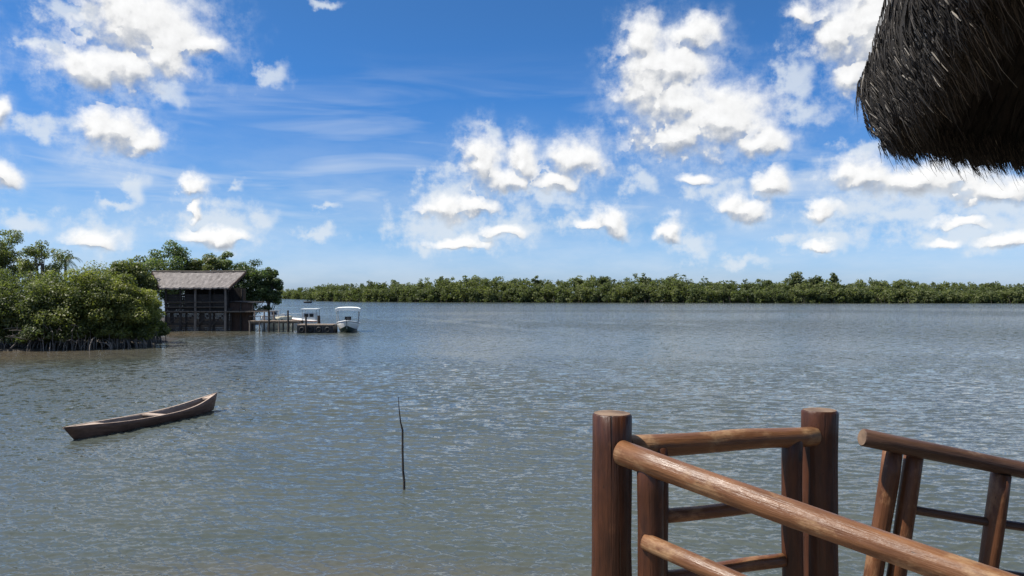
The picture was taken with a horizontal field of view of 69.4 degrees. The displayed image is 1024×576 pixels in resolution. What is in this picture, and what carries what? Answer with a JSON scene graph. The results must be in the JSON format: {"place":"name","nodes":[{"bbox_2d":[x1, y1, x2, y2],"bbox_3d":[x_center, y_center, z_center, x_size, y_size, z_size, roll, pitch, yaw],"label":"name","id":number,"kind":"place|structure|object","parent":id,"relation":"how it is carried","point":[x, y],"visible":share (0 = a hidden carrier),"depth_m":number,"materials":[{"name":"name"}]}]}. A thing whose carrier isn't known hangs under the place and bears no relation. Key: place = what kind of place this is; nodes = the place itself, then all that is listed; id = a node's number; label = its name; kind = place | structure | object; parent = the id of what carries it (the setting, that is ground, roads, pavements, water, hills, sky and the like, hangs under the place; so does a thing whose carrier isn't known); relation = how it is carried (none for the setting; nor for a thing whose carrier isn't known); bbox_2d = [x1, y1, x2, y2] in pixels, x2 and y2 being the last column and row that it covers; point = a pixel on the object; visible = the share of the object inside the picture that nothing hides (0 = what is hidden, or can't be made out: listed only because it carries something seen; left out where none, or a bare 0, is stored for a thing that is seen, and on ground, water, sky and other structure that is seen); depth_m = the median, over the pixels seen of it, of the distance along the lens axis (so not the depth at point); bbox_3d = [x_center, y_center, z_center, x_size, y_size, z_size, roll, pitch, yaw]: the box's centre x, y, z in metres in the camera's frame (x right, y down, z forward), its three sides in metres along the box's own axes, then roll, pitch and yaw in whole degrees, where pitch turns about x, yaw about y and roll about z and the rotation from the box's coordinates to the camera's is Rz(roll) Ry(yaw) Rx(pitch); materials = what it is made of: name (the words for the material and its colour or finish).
{"place":"outdoors","nodes":[
{"label":"outdoors","id":0,"kind":"place"},
{"bbox_2d":[0,316,262,350],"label":"mud bank","id":1,"kind":"structure","parent":0,"point":[15,348],"depth_m":50.39,"materials":[{"name":"brown soil"}]},
{"bbox_2d":[0,229,34,283],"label":"broadleaf tree","id":2,"kind":"object","parent":1,"relation":"on","point":[6,253],"visible":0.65,"depth_m":59.72,"materials":[{"name":"green plant"}]},
{"bbox_2d":[0,266,49,348],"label":"mangrove tree","id":3,"kind":"object","parent":1,"relation":"on","point":[9,287],"visible":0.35,"depth_m":49.85,"materials":[{"name":"green plant"}]},
{"bbox_2d":[1,269,87,350],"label":"mangrove tree","id":4,"kind":"object","parent":1,"relation":"on","point":[36,306],"visible":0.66,"depth_m":49.11,"materials":[{"name":"green plant"}]},
{"bbox_2d":[16,240,73,280],"bbox_3d":[-37.368,0.345,59.246,4.016,8.358,3.543,0,0,-29],"label":"broadleaf tree","id":5,"kind":"object","parent":1,"relation":"on","point":[24,264],"visible":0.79,"depth_m":58.59,"materials":[{"name":"green plant"}]},
{"bbox_2d":[51,254,81,276],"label":"palm tree","id":6,"kind":"object","parent":1,"relation":"on","point":[67,261],"visible":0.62,"depth_m":70.00,"materials":[{"name":"green plant"}]},
{"bbox_2d":[20,260,132,291],"bbox_3d":[-33.974,1.157,58.097,8.270,6.720,8.458,0,0,0],"label":"mangrove tree","id":7,"kind":"object","parent":1,"relation":"on","point":[88,268],"visible":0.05,"depth_m":58.03,"materials":[{"name":"green plant"}]},
{"bbox_2d":[49,268,134,350],"bbox_3d":[-29.083,1.574,51.065,5.138,5.874,5.629,0,-1,42],"label":"mangrove tree","id":8,"kind":"object","parent":1,"relation":"on","point":[90,296],"visible":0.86,"depth_m":50.03,"materials":[{"name":"green plant"}]},
{"bbox_2d":[89,273,164,348],"bbox_3d":[-27.358,1.713,52.613,4.724,5.618,4.394,0,0,0],"label":"mangrove tree","id":9,"kind":"object","parent":1,"relation":"on","point":[138,316],"visible":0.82,"depth_m":51.72,"materials":[{"name":"green plant"}]},
{"bbox_2d":[105,255,158,294],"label":"broadleaf tree","id":10,"kind":"object","parent":1,"relation":"on","point":[142,272],"visible":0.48,"depth_m":73.31,"materials":[{"name":"green plant"}]},
{"bbox_2d":[128,289,170,341],"bbox_3d":[-27.817,2.256,56.689,3.513,4.580,3.310,0,0,0],"label":"mangrove tree","id":11,"kind":"object","parent":1,"relation":"on","point":[164,330],"visible":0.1,"depth_m":56.41,"materials":[{"name":"green plant"}]},
{"bbox_2d":[136,240,195,304],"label":"broadleaf tree","id":12,"kind":"object","parent":1,"relation":"on","point":[155,262],"visible":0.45,"depth_m":84.85,"materials":[{"name":"green plant"}]},
{"bbox_2d":[181,253,223,296],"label":"broadleaf tree","id":13,"kind":"object","parent":1,"relation":"on","point":[207,260],"visible":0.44,"depth_m":86.45,"materials":[{"name":"green plant"}]},
{"bbox_2d":[213,251,241,287],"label":"broadleaf tree","id":14,"kind":"object","parent":1,"relation":"on","point":[226,265],"visible":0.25,"depth_m":88.39,"materials":[{"name":"green plant"}]},
{"bbox_2d":[229,259,277,314],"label":"broadleaf tree","id":15,"kind":"object","parent":1,"relation":"on","point":[256,288],"visible":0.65,"depth_m":89.02,"materials":[{"name":"green plant"}]},
{"bbox_2d":[262,267,283,312],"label":"broadleaf tree","id":16,"kind":"object","parent":1,"relation":"on","point":[272,281],"visible":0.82,"depth_m":90.60,"materials":[{"name":"green plant"}]},
{"bbox_2d":[0,293,1023,575],"bbox_3d":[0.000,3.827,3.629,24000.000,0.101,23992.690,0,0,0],"label":"water","id":17,"kind":"structure","parent":0,"point":[282,457],"depth_m":21.17,"materials":[{"name":"liquid"}]},
{"bbox_2d":[63,393,216,439],"bbox_3d":[-10.553,3.718,21.521,0.860,0.662,5.524,0,0,20],"label":"dugout canoe","id":18,"kind":"object","parent":17,"relation":"on","point":[201,405],"visible":0.89,"depth_m":21.19,"materials":[{"name":"brown wood"}]},
{"bbox_2d":[151,271,267,330],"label":"boathouse","id":19,"kind":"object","parent":17,"relation":"in","point":[213,300],"visible":0.91,"depth_m":74.39,"materials":[{"name":"wood"}]},
{"bbox_2d":[268,310,269,331],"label":"mooring post","id":20,"kind":"object","parent":17,"relation":"in","point":[268,320],"visible":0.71,"depth_m":72.21,"materials":[{"name":"brown wood"}]},
{"bbox_2d":[248,311,303,331],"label":"pier","id":21,"kind":"structure","parent":17,"relation":"in","point":[264,321],"depth_m":74.00,"materials":[{"name":"wood"}]},
{"bbox_2d":[267,310,292,329],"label":"motorboat","id":22,"kind":"object","parent":17,"relation":"on","point":[281,317],"visible":0.38,"depth_m":77.01,"materials":[{"name":"beige paint"}]},
{"bbox_2d":[287,310,288,331],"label":"mooring post","id":23,"kind":"object","parent":17,"relation":"in","point":[287,320],"visible":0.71,"depth_m":72.20,"materials":[{"name":"brown wood"}]},
{"bbox_2d":[289,308,320,328],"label":"motorboat","id":24,"kind":"object","parent":17,"relation":"on","point":[311,317],"visible":0.46,"depth_m":78.34,"materials":[{"name":"white paint"}]},
{"bbox_2d":[305,316,306,332],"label":"mooring post","id":25,"kind":"object","parent":17,"relation":"in","point":[305,324],"visible":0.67,"depth_m":70.20,"materials":[{"name":"brown wood"}]},
{"bbox_2d":[297,324,337,332],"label":"floating dock","id":26,"kind":"object","parent":17,"relation":"on","point":[322,328],"visible":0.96,"depth_m":70.52,"materials":[{"name":"wood"}]},
{"bbox_2d":[335,307,360,331],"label":"motorboat","id":27,"kind":"object","parent":17,"relation":"on","point":[347,324],"visible":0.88,"depth_m":72.06,"materials":[{"name":"white paint"}]},
{"bbox_2d":[398,397,405,489],"bbox_3d":[-2.118,3.219,14.294,0.149,2.230,0.101,0,0,23],"label":"pole","id":28,"kind":"object","parent":17,"relation":"in","point":[402,452],"visible":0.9,"depth_m":14.27,"materials":[{"name":"brown wood"}]},
{"bbox_2d":[0,0,1023,291],"label":"sky","id":29,"kind":"structure","parent":0,"point":[317,142],"materials":[{"name":"blue"}]},
{"bbox_2d":[286,297,904,302],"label":"bank","id":30,"kind":"structure","parent":0,"point":[666,302],"depth_m":297.06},
{"bbox_2d":[464,278,477,288],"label":"tree","id":31,"kind":"object","parent":30,"relation":"on","point":[471,281],"visible":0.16,"depth_m":316.68,"materials":[{"name":"green plant"}]},
{"bbox_2d":[531,275,539,286],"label":"tree","id":32,"kind":"object","parent":30,"relation":"on","point":[535,280],"visible":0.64,"depth_m":312.05,"materials":[{"name":"green plant"}]},
{"bbox_2d":[572,277,582,286],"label":"tree","id":33,"kind":"object","parent":30,"relation":"on","point":[579,280],"visible":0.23,"depth_m":308.95,"materials":[{"name":"green plant"}]},
{"bbox_2d":[596,276,611,288],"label":"tree","id":34,"kind":"object","parent":30,"relation":"on","point":[603,278],"visible":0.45,"depth_m":306.03,"materials":[{"name":"green plant"}]},
{"bbox_2d":[637,276,651,286],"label":"tree","id":35,"kind":"object","parent":30,"relation":"on","point":[646,282],"visible":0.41,"depth_m":305.22,"materials":[{"name":"green plant"}]},
{"bbox_2d":[277,273,1023,302],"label":"mangrove forest","id":36,"kind":"object","parent":30,"relation":"on","point":[516,290],"visible":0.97,"depth_m":295.72,"materials":[{"name":"green plant"}]},
{"bbox_2d":[660,274,680,288],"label":"tree","id":37,"kind":"object","parent":30,"relation":"on","point":[667,279],"visible":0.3,"depth_m":303.90,"materials":[{"name":"green plant"}]},
{"bbox_2d":[762,279,772,288],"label":"tree","id":38,"kind":"object","parent":30,"relation":"on","point":[769,281],"visible":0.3,"depth_m":298.01,"materials":[{"name":"green plant"}]},
{"bbox_2d":[788,271,804,288],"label":"tree","id":39,"kind":"object","parent":30,"relation":"on","point":[795,279],"visible":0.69,"depth_m":296.80,"materials":[{"name":"green plant"}]},
{"bbox_2d":[808,275,823,288],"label":"tree","id":40,"kind":"object","parent":30,"relation":"on","point":[818,279],"visible":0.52,"depth_m":295.51,"materials":[{"name":"green plant"}]},
{"bbox_2d":[828,273,839,283],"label":"tree","id":41,"kind":"object","parent":30,"relation":"on","point":[832,278],"visible":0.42,"depth_m":295.12,"materials":[{"name":"green plant"}]},
{"bbox_2d":[871,281,883,289],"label":"tree","id":42,"kind":"object","parent":30,"relation":"on","point":[874,283],"visible":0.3,"depth_m":293.41,"materials":[{"name":"green plant"}]},
{"bbox_2d":[979,283,994,288],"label":"tree","id":43,"kind":"object","parent":30,"relation":"on","point":[988,284],"visible":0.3,"depth_m":289.67,"materials":[{"name":"green plant"}]},
{"bbox_2d":[591,407,1018,575],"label":"log railing","id":44,"kind":"object","parent":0,"point":[816,528],"visible":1,"depth_m":2.54,"materials":[{"name":"brown wood"}]},
{"bbox_2d":[854,0,1023,185],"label":"thatched roof","id":45,"kind":"structure","parent":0,"point":[942,80],"depth_m":2.62,"materials":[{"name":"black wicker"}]},
{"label":"ramp","id":46,"kind":"structure","parent":0,"visible":0},
{"bbox_2d":[857,429,1023,575],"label":"ramp railing","id":47,"kind":"object","parent":46,"relation":"on","point":[994,522],"visible":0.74,"depth_m":3.30,"materials":[{"name":"brown wood"}]}
]}

